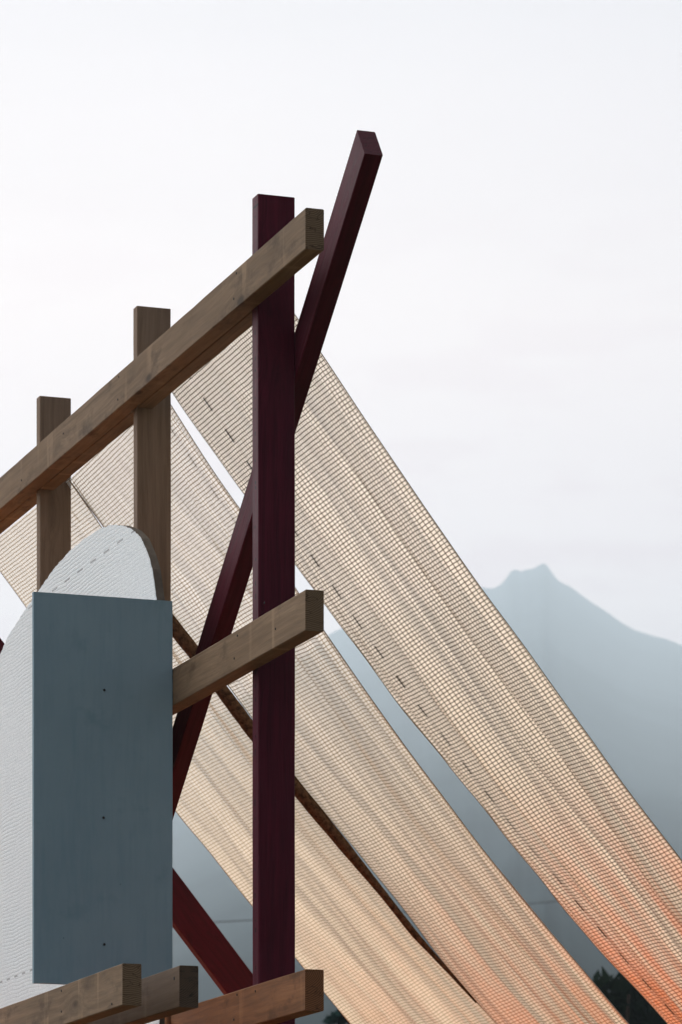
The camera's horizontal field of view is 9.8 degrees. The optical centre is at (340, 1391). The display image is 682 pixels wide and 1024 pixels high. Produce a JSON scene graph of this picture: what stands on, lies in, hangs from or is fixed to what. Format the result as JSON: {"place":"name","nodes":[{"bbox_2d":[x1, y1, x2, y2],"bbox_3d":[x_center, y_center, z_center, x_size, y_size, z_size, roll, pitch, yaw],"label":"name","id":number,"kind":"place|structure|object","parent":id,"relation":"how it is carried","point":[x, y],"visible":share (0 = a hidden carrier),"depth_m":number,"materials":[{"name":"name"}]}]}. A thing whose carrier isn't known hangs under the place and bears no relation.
{"place":"outdoors","nodes":[
{"label":"outdoors","id":0,"kind":"place"},
{"bbox_2d":[0,0,681,723],"label":"sky","id":1,"kind":"structure","parent":0,"point":[506,322],"materials":[{"name":"white"}]},
{"bbox_2d":[214,901,556,922],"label":"overhead cable","id":2,"kind":"object","parent":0,"point":[402,912],"visible":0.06,"depth_m":139.99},
{"bbox_2d":[172,564,681,1023],"bbox_3d":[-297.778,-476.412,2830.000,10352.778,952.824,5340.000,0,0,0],"label":"mountain","id":3,"kind":"structure","parent":0,"point":[616,684],"depth_m":2782.18,"materials":[{"name":"grey stone"}]},
{"label":"ground","id":4,"kind":"structure","parent":0,"visible":0},
{"bbox_2d":[0,130,382,1023],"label":"timber frame","id":5,"kind":"object","parent":4,"relation":"on","point":[256,292],"visible":0.77,"depth_m":11.93,"materials":[{"name":"weathered pine"},{"name":"pine"},{"name":"dark red paint"}]},
{"bbox_2d":[0,524,164,1023],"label":"arched panel","id":6,"kind":"object","parent":5,"relation":"attached to","point":[120,561],"visible":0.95,"depth_m":14.16,"materials":[{"name":"white fabric"}]},
{"bbox_2d":[32,592,172,984],"bbox_3d":[-0.749,-1.891,12.463,0.454,1.224,0.022,0,0,-19],"label":"painted board","id":7,"kind":"object","parent":5,"relation":"attached to","point":[102,764],"visible":0.94,"depth_m":12.45,"materials":[{"name":"blue wood"}]},
{"bbox_2d":[0,479,495,1023],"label":"net strip","id":8,"kind":"object","parent":5,"relation":"attached to","point":[366,949],"visible":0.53,"depth_m":15.35,"materials":[{"name":"fabric"}]},
{"bbox_2d":[69,405,628,1023],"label":"net strip","id":9,"kind":"object","parent":5,"relation":"attached to","point":[373,791],"visible":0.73,"depth_m":14.12,"materials":[{"name":"fabric"}]},
{"bbox_2d":[172,315,681,1023],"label":"net strip","id":10,"kind":"object","parent":5,"relation":"attached to","point":[432,635],"visible":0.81,"depth_m":12.77,"materials":[{"name":"fabric"}]},
{"bbox_2d":[320,1010,349,1023],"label":"conifer tree","id":11,"kind":"object","parent":4,"relation":"on","point":[336,1017],"visible":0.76,"depth_m":59.87,"materials":[{"name":"green plant"}]},
{"bbox_2d":[592,970,653,1013],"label":"broadleaf tree","id":12,"kind":"object","parent":4,"relation":"on","point":[597,974],"visible":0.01,"depth_m":58.24,"materials":[{"name":"green plant"}]},
{"bbox_2d":[592,967,666,1023],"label":"broadleaf tree","id":13,"kind":"object","parent":4,"relation":"on","point":[622,990],"visible":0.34,"depth_m":55.06,"materials":[{"name":"green plant"}]}
]}

